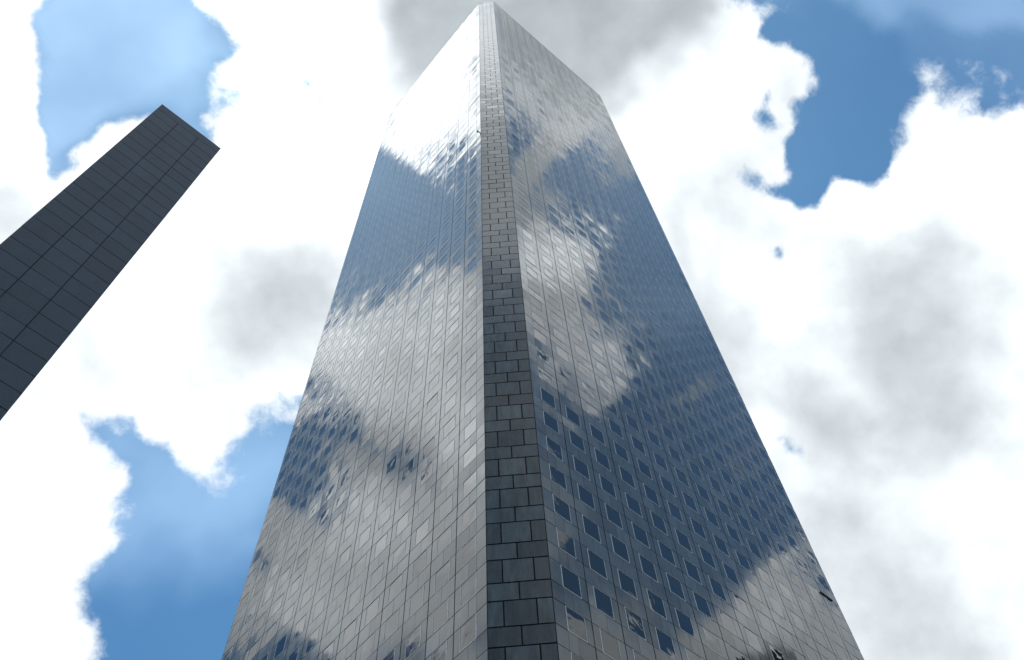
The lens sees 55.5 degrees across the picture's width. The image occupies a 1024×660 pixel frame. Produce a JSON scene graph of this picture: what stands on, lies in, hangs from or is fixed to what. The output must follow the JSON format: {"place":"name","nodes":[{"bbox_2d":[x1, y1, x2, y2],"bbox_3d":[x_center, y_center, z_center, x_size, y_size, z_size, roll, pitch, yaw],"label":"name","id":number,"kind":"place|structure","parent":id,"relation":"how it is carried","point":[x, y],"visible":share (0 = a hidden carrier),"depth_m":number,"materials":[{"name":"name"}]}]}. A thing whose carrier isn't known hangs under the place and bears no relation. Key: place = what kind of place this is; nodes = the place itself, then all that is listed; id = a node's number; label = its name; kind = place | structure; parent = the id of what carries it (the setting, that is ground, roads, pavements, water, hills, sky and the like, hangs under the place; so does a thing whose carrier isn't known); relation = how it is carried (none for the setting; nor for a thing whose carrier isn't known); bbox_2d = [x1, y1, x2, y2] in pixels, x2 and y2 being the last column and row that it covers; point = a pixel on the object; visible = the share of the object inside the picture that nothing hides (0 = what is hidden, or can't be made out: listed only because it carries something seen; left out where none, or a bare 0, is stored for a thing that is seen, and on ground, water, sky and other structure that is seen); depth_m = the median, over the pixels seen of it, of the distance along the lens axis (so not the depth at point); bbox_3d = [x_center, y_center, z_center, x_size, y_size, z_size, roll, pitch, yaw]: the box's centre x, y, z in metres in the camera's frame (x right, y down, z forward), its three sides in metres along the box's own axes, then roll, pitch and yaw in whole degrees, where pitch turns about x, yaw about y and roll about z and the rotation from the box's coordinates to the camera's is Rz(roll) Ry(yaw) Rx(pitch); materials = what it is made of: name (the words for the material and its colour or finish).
{"place":"outdoors","nodes":[
{"label":"outdoors","id":0,"kind":"place"},
{"bbox_2d":[0,104,220,420],"bbox_3d":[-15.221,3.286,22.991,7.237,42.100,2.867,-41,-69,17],"label":"office building","id":1,"kind":"structure","parent":0,"point":[68,252],"depth_m":29.42,"materials":[{"name":"grey stone"}]},
{"bbox_2d":[0,0,1023,659],"bbox_3d":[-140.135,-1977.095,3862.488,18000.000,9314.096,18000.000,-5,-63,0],"label":"cloud","id":2,"kind":"structure","parent":0,"point":[868,342],"depth_m":8429.69,"materials":[{"name":"white"}]},
{"bbox_2d":[30,0,1023,659],"label":"sky","id":3,"kind":"structure","parent":0,"point":[171,586],"materials":[{"name":"blue"}]},
{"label":"pavement","id":4,"kind":"structure","parent":0,"visible":0},
{"bbox_2d":[221,2,863,659],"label":"skyscraper","id":5,"kind":"structure","parent":4,"relation":"on","point":[523,428],"depth_m":101.27,"materials":[{"name":"grey metal"}]},
{"bbox_2d":[288,646,299,659],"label":"window","id":6,"kind":"structure","parent":5,"relation":"in","point":[294,655],"depth_m":85.24,"materials":[{"name":"blue glass"}]},
{"bbox_2d":[292,614,306,641],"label":"window","id":7,"kind":"structure","parent":5,"relation":"in","point":[299,628],"depth_m":88.23,"materials":[{"name":"grey glass"}]},
{"bbox_2d":[305,626,319,655],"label":"window","id":8,"kind":"structure","parent":5,"relation":"in","point":[312,640],"depth_m":83.70,"materials":[{"name":"grey glass"}]},
{"bbox_2d":[312,593,326,621],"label":"window","id":9,"kind":"structure","parent":5,"relation":"in","point":[319,606],"depth_m":87.30,"materials":[{"name":"grey glass"}]},
{"bbox_2d":[321,639,334,659],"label":"window","id":10,"kind":"structure","parent":5,"relation":"in","point":[327,652],"depth_m":79.48,"materials":[{"name":"grey glass"}]},
{"bbox_2d":[326,605,340,634],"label":"window","id":11,"kind":"structure","parent":5,"relation":"in","point":[333,618],"depth_m":82.73,"materials":[{"name":"grey glass"}]},
{"bbox_2d":[332,573,346,601],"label":"window","id":12,"kind":"structure","parent":5,"relation":"in","point":[339,586],"depth_m":86.28,"materials":[{"name":"grey glass"}]},
{"bbox_2d":[341,618,356,649],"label":"window","id":13,"kind":"structure","parent":5,"relation":"in","point":[349,632],"depth_m":78.17,"materials":[{"name":"grey glass"}]},
{"bbox_2d":[347,584,361,613],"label":"window","id":14,"kind":"structure","parent":5,"relation":"in","point":[354,599],"depth_m":81.76,"materials":[{"name":"grey glass"}]},
{"bbox_2d":[353,553,366,580],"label":"window","id":15,"kind":"structure","parent":5,"relation":"in","point":[360,565],"depth_m":85.29,"materials":[{"name":"grey glass"}]},
{"bbox_2d":[358,524,370,549],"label":"window","id":16,"kind":"structure","parent":5,"relation":"in","point":[364,537],"depth_m":88.86,"materials":[{"name":"grey glass"}]},
{"bbox_2d":[359,632,374,659],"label":"window","id":17,"kind":"structure","parent":5,"relation":"in","point":[367,647],"depth_m":73.70,"materials":[{"name":"grey glass"}]},
{"bbox_2d":[364,595,379,627],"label":"window","id":18,"kind":"structure","parent":5,"relation":"in","point":[372,610],"depth_m":77.18,"materials":[{"name":"grey glass"}]},
{"bbox_2d":[369,562,383,591],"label":"window","id":19,"kind":"structure","parent":5,"relation":"in","point":[376,577],"depth_m":80.73,"materials":[{"name":"grey glass"}]},
{"bbox_2d":[374,531,387,559],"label":"window","id":20,"kind":"structure","parent":5,"relation":"in","point":[380,546],"depth_m":84.31,"materials":[{"name":"grey glass"}]},
{"bbox_2d":[378,504,390,529],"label":"window","id":21,"kind":"structure","parent":5,"relation":"in","point":[385,515],"depth_m":87.86,"materials":[{"name":"grey glass"}]},
{"bbox_2d":[383,609,398,642],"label":"window","id":22,"kind":"structure","parent":5,"relation":"in","point":[391,624],"depth_m":72.61,"materials":[{"name":"grey glass"}]},
{"bbox_2d":[387,573,402,604],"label":"window","id":23,"kind":"structure","parent":5,"relation":"in","point":[395,587],"depth_m":76.19,"materials":[{"name":"grey glass"}]},
{"bbox_2d":[392,540,405,569],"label":"window","id":24,"kind":"structure","parent":5,"relation":"in","point":[399,554],"depth_m":79.73,"materials":[{"name":"grey glass"}]},
{"bbox_2d":[395,510,408,537],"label":"window","id":25,"kind":"structure","parent":5,"relation":"in","point":[402,523],"depth_m":83.35,"materials":[{"name":"grey glass"}]},
{"bbox_2d":[399,482,411,508],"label":"window","id":26,"kind":"structure","parent":5,"relation":"in","point":[405,495],"depth_m":86.88,"materials":[{"name":"grey glass"}]},
{"bbox_2d":[405,623,421,659],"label":"window","id":27,"kind":"structure","parent":5,"relation":"in","point":[413,641],"depth_m":68.06,"materials":[{"name":"grey glass"}]},
{"bbox_2d":[408,584,424,618],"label":"window","id":28,"kind":"structure","parent":5,"relation":"in","point":[416,600],"depth_m":71.62,"materials":[{"name":"grey glass"}]},
{"bbox_2d":[412,549,426,580],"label":"window","id":29,"kind":"structure","parent":5,"relation":"in","point":[419,564],"depth_m":75.23,"materials":[{"name":"grey glass"}]},
{"bbox_2d":[415,517,428,546],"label":"window","id":30,"kind":"structure","parent":5,"relation":"in","point":[422,531],"depth_m":78.78,"materials":[{"name":"grey glass"}]},
{"bbox_2d":[417,488,430,515],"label":"window","id":31,"kind":"structure","parent":5,"relation":"in","point":[424,501],"depth_m":82.34,"materials":[{"name":"grey glass"}]},
{"bbox_2d":[420,461,432,486],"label":"window","id":32,"kind":"structure","parent":5,"relation":"in","point":[426,473],"depth_m":85.87,"materials":[{"name":"grey glass"}]},
{"bbox_2d":[431,640,446,659],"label":"window","id":33,"kind":"structure","parent":5,"relation":"in","point":[440,653],"depth_m":63.99,"materials":[{"name":"grey glass"}]},
{"bbox_2d":[432,597,448,634],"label":"window","id":34,"kind":"structure","parent":5,"relation":"in","point":[440,615],"depth_m":67.09,"materials":[{"name":"grey glass"}]},
{"bbox_2d":[434,560,449,593],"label":"window","id":35,"kind":"structure","parent":5,"relation":"in","point":[442,576],"depth_m":70.64,"materials":[{"name":"grey glass"}]},
{"bbox_2d":[436,525,450,556],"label":"window","id":36,"kind":"structure","parent":5,"relation":"in","point":[444,540],"depth_m":74.21,"materials":[{"name":"grey glass"}]},
{"bbox_2d":[438,493,452,523],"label":"window","id":37,"kind":"structure","parent":5,"relation":"in","point":[445,508],"depth_m":77.79,"materials":[{"name":"grey glass"}]},
{"bbox_2d":[440,465,453,492],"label":"window","id":38,"kind":"structure","parent":5,"relation":"in","point":[447,478],"depth_m":81.34,"materials":[{"name":"grey glass"}]},
{"bbox_2d":[442,438,454,464],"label":"window","id":39,"kind":"structure","parent":5,"relation":"in","point":[448,451],"depth_m":84.91,"materials":[{"name":"grey glass"}]},
{"bbox_2d":[443,414,455,439],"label":"window","id":40,"kind":"structure","parent":5,"relation":"in","point":[449,426],"depth_m":88.48,"materials":[{"name":"grey glass"}]},
{"bbox_2d":[459,613,476,653],"bbox_3d":[-2.809,19.491,62.558,0.070,2.227,1.699,37,-70,-19],"label":"window","id":41,"kind":"structure","parent":5,"relation":"in","point":[468,631],"depth_m":62.50,"materials":[{"name":"grey glass"}]},
{"bbox_2d":[460,571,476,608],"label":"window","id":42,"kind":"structure","parent":5,"relation":"in","point":[469,587],"depth_m":66.07,"materials":[{"name":"grey glass"}]},
{"bbox_2d":[461,534,476,568],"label":"window","id":43,"kind":"structure","parent":5,"relation":"in","point":[469,550],"depth_m":69.66,"materials":[{"name":"grey glass"}]},
{"bbox_2d":[462,500,476,531],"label":"window","id":44,"kind":"structure","parent":5,"relation":"in","point":[469,516],"depth_m":73.20,"materials":[{"name":"grey glass"}]},
{"bbox_2d":[463,441,476,469],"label":"window","id":45,"kind":"structure","parent":5,"relation":"in","point":[471,453],"depth_m":80.36,"materials":[{"name":"grey glass"}]},
{"bbox_2d":[463,469,476,499],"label":"window","id":46,"kind":"structure","parent":5,"relation":"in","point":[470,483],"depth_m":76.73,"materials":[{"name":"grey glass"}]},
{"bbox_2d":[464,392,476,417],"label":"window","id":47,"kind":"structure","parent":5,"relation":"in","point":[471,403],"depth_m":87.44,"materials":[{"name":"grey glass"}]},
{"bbox_2d":[464,416,476,441],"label":"window","id":48,"kind":"structure","parent":5,"relation":"in","point":[471,427],"depth_m":83.88,"materials":[{"name":"grey glass"}]},
{"bbox_2d":[223,4,858,659],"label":"window","id":49,"kind":"structure","parent":5,"relation":"in","point":[428,448],"depth_m":123.00,"materials":[{"name":"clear glass"}]},
{"bbox_2d":[540,387,555,409],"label":"window","id":50,"kind":"structure","parent":5,"relation":"in","point":[546,397],"depth_m":87.37,"materials":[{"name":"blue glass"}]},
{"bbox_2d":[543,411,558,434],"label":"window","id":51,"kind":"structure","parent":5,"relation":"in","point":[549,421],"depth_m":83.82,"materials":[{"name":"blue glass"}]},
{"bbox_2d":[546,436,562,461],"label":"window","id":52,"kind":"structure","parent":5,"relation":"in","point":[553,448],"depth_m":80.27,"materials":[{"name":"blue glass"}]},
{"bbox_2d":[549,464,566,490],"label":"window","id":53,"kind":"structure","parent":5,"relation":"in","point":[556,476],"depth_m":76.72,"materials":[{"name":"blue glass"}]},
{"bbox_2d":[552,494,571,523],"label":"window","id":54,"kind":"structure","parent":5,"relation":"in","point":[561,508],"depth_m":73.16,"materials":[{"name":"blue glass"}]},
{"bbox_2d":[556,527,575,558],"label":"window","id":55,"kind":"structure","parent":5,"relation":"in","point":[565,542],"depth_m":69.62,"materials":[{"name":"blue glass"}]},
{"bbox_2d":[560,564,581,598],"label":"window","id":56,"kind":"structure","parent":5,"relation":"in","point":[570,581],"depth_m":66.03,"materials":[{"name":"blue glass"}]},
{"bbox_2d":[565,405,580,427],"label":"window","id":57,"kind":"structure","parent":5,"relation":"in","point":[571,415],"depth_m":88.37,"materials":[{"name":"blue glass"}]},
{"bbox_2d":[565,606,587,642],"bbox_3d":[4.119,18.918,62.516,1.699,2.227,0.070,37,-70,-19],"label":"window","id":58,"kind":"structure","parent":5,"relation":"in","point":[576,625],"depth_m":62.49,"materials":[{"name":"grey glass"}]},
{"bbox_2d":[569,429,584,452],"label":"window","id":59,"kind":"structure","parent":5,"relation":"in","point":[575,440],"depth_m":84.82,"materials":[{"name":"blue glass"}]},
{"bbox_2d":[573,455,589,480],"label":"window","id":60,"kind":"structure","parent":5,"relation":"in","point":[580,467],"depth_m":81.24,"materials":[{"name":"blue glass"}]},
{"bbox_2d":[577,483,594,510],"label":"window","id":61,"kind":"structure","parent":5,"relation":"in","point":[585,496],"depth_m":77.71,"materials":[{"name":"blue glass"}]},
{"bbox_2d":[582,514,600,543],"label":"window","id":62,"kind":"structure","parent":5,"relation":"in","point":[591,528],"depth_m":74.13,"materials":[{"name":"blue glass"}]},
{"bbox_2d":[589,423,604,445],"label":"window","id":63,"kind":"structure","parent":5,"relation":"in","point":[596,434],"depth_m":89.38,"materials":[{"name":"blue glass"}]},
{"bbox_2d":[587,548,606,579],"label":"window","id":64,"kind":"structure","parent":5,"relation":"in","point":[597,564],"depth_m":70.58,"materials":[{"name":"blue glass"}]},
{"bbox_2d":[594,448,610,471],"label":"window","id":65,"kind":"structure","parent":5,"relation":"in","point":[603,460],"depth_m":85.78,"materials":[{"name":"blue glass"}]},
{"bbox_2d":[593,586,613,619],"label":"window","id":66,"kind":"structure","parent":5,"relation":"in","point":[603,603],"depth_m":67.01,"materials":[{"name":"blue glass"}]},
{"bbox_2d":[599,474,616,499],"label":"window","id":67,"kind":"structure","parent":5,"relation":"in","point":[608,487],"depth_m":82.22,"materials":[{"name":"blue glass"}]},
{"bbox_2d":[599,628,620,659],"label":"window","id":68,"kind":"structure","parent":5,"relation":"in","point":[610,645],"depth_m":63.50,"materials":[{"name":"grey glass"}]},
{"bbox_2d":[604,502,622,529],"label":"window","id":69,"kind":"structure","parent":5,"relation":"in","point":[613,516],"depth_m":78.66,"materials":[{"name":"blue glass"}]},
{"bbox_2d":[610,534,629,563],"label":"window","id":70,"kind":"structure","parent":5,"relation":"in","point":[619,548],"depth_m":75.09,"materials":[{"name":"blue glass"}]},
{"bbox_2d":[613,441,628,462],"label":"window","id":71,"kind":"structure","parent":5,"relation":"in","point":[620,451],"depth_m":90.30,"materials":[{"name":"blue glass"}]},
{"bbox_2d":[619,466,635,489],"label":"window","id":72,"kind":"structure","parent":5,"relation":"in","point":[626,476],"depth_m":86.71,"materials":[{"name":"blue glass"}]},
{"bbox_2d":[617,569,637,600],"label":"window","id":73,"kind":"structure","parent":5,"relation":"in","point":[627,585],"depth_m":71.54,"materials":[{"name":"blue glass"}]},
{"bbox_2d":[625,493,642,517],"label":"window","id":74,"kind":"structure","parent":5,"relation":"in","point":[632,504],"depth_m":83.16,"materials":[{"name":"blue glass"}]},
{"bbox_2d":[624,607,645,640],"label":"window","id":75,"kind":"structure","parent":5,"relation":"in","point":[634,622],"depth_m":67.97,"materials":[{"name":"blue glass"}]},
{"bbox_2d":[631,521,649,548],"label":"window","id":76,"kind":"structure","parent":5,"relation":"in","point":[640,535],"depth_m":79.63,"materials":[{"name":"blue glass"}]},
{"bbox_2d":[638,553,657,582],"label":"window","id":77,"kind":"structure","parent":5,"relation":"in","point":[648,568],"depth_m":76.08,"materials":[{"name":"blue glass"}]},
{"bbox_2d":[643,483,659,506],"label":"window","id":78,"kind":"structure","parent":5,"relation":"in","point":[651,494],"depth_m":87.69,"materials":[{"name":"blue glass"}]},
{"bbox_2d":[646,588,666,619],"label":"window","id":79,"kind":"structure","parent":5,"relation":"in","point":[656,603],"depth_m":72.50,"materials":[{"name":"blue glass"}]},
{"bbox_2d":[650,510,667,535],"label":"window","id":80,"kind":"structure","parent":5,"relation":"in","point":[658,522],"depth_m":84.17,"materials":[{"name":"blue glass"}]},
{"bbox_2d":[655,627,676,659],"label":"window","id":81,"kind":"structure","parent":5,"relation":"in","point":[665,642],"depth_m":68.97,"materials":[{"name":"blue glass"}]},
{"bbox_2d":[657,540,675,566],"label":"window","id":82,"kind":"structure","parent":5,"relation":"in","point":[666,553],"depth_m":80.59,"materials":[{"name":"blue glass"}]},
{"bbox_2d":[666,500,683,523],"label":"window","id":83,"kind":"structure","parent":5,"relation":"in","point":[674,511],"depth_m":88.69,"materials":[{"name":"blue glass"}]},
{"bbox_2d":[666,572,685,601],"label":"window","id":84,"kind":"structure","parent":5,"relation":"in","point":[675,586],"depth_m":77.05,"materials":[{"name":"blue glass"}]},
{"bbox_2d":[674,528,692,553],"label":"window","id":85,"kind":"structure","parent":5,"relation":"in","point":[683,540],"depth_m":85.14,"materials":[{"name":"blue glass"}]},
{"bbox_2d":[675,608,695,638],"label":"window","id":86,"kind":"structure","parent":5,"relation":"in","point":[685,624],"depth_m":73.48,"materials":[{"name":"blue glass"}]},
{"bbox_2d":[683,558,701,584],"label":"window","id":87,"kind":"structure","parent":5,"relation":"in","point":[692,571],"depth_m":81.58,"materials":[{"name":"blue glass"}]},
{"bbox_2d":[685,647,701,659],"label":"window","id":88,"kind":"structure","parent":5,"relation":"in","point":[691,655],"depth_m":70.52,"materials":[{"name":"grey glass"}]},
{"bbox_2d":[690,517,706,540],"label":"window","id":89,"kind":"structure","parent":5,"relation":"in","point":[698,529],"depth_m":89.64,"materials":[{"name":"blue glass"}]},
{"bbox_2d":[692,590,712,619],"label":"window","id":90,"kind":"structure","parent":5,"relation":"in","point":[701,603],"depth_m":78.01,"materials":[{"name":"blue glass"}]},
{"bbox_2d":[698,545,716,570],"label":"window","id":91,"kind":"structure","parent":5,"relation":"in","point":[707,557],"depth_m":86.10,"materials":[{"name":"blue glass"}]},
{"bbox_2d":[702,626,723,657],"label":"window","id":92,"kind":"structure","parent":5,"relation":"in","point":[712,640],"depth_m":74.44,"materials":[{"name":"grey glass"}]},
{"bbox_2d":[708,575,726,602],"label":"window","id":93,"kind":"structure","parent":5,"relation":"in","point":[717,589],"depth_m":82.52,"materials":[{"name":"blue glass"}]},
{"bbox_2d":[712,533,729,557],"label":"window","id":94,"kind":"structure","parent":5,"relation":"in","point":[720,544],"depth_m":90.63,"materials":[{"name":"blue glass"}]},
{"bbox_2d":[718,608,738,637],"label":"window","id":95,"kind":"structure","parent":5,"relation":"in","point":[727,621],"depth_m":78.97,"materials":[{"name":"grey glass"}]},
{"bbox_2d":[722,562,740,587],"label":"window","id":96,"kind":"structure","parent":5,"relation":"in","point":[730,573],"depth_m":87.02,"materials":[{"name":"blue glass"}]},
{"bbox_2d":[729,644,745,659],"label":"window","id":97,"kind":"structure","parent":5,"relation":"in","point":[737,655],"depth_m":75.93,"materials":[{"name":"grey glass"}]},
{"bbox_2d":[732,592,751,619],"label":"window","id":98,"kind":"structure","parent":5,"relation":"in","point":[741,605],"depth_m":83.51,"materials":[{"name":"grey glass"}]},
{"bbox_2d":[743,626,763,654],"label":"window","id":99,"kind":"structure","parent":5,"relation":"in","point":[753,640],"depth_m":79.93,"materials":[{"name":"grey glass"}]},
{"bbox_2d":[745,578,763,603],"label":"window","id":100,"kind":"structure","parent":5,"relation":"in","point":[753,589],"depth_m":88.01,"materials":[{"name":"grey glass"}]},
{"bbox_2d":[756,609,775,636],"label":"window","id":101,"kind":"structure","parent":5,"relation":"in","point":[765,621],"depth_m":84.46,"materials":[{"name":"grey glass"}]},
{"bbox_2d":[768,643,783,659],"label":"window","id":102,"kind":"structure","parent":5,"relation":"in","point":[777,655],"depth_m":81.29,"materials":[{"name":"grey glass"}]},
{"bbox_2d":[767,594,785,619],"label":"window","id":103,"kind":"structure","parent":5,"relation":"in","point":[776,606],"depth_m":89.01,"materials":[{"name":"grey glass"}]},
{"bbox_2d":[779,625,798,652],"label":"window","id":104,"kind":"structure","parent":5,"relation":"in","point":[788,637],"depth_m":85.43,"materials":[{"name":"grey glass"}]},
{"bbox_2d":[789,610,807,634],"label":"window","id":105,"kind":"structure","parent":5,"relation":"in","point":[798,622],"depth_m":89.96,"materials":[{"name":"grey glass"}]},
{"bbox_2d":[802,642,817,659],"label":"window","id":106,"kind":"structure","parent":5,"relation":"in","point":[811,654],"depth_m":86.65,"materials":[{"name":"grey glass"}]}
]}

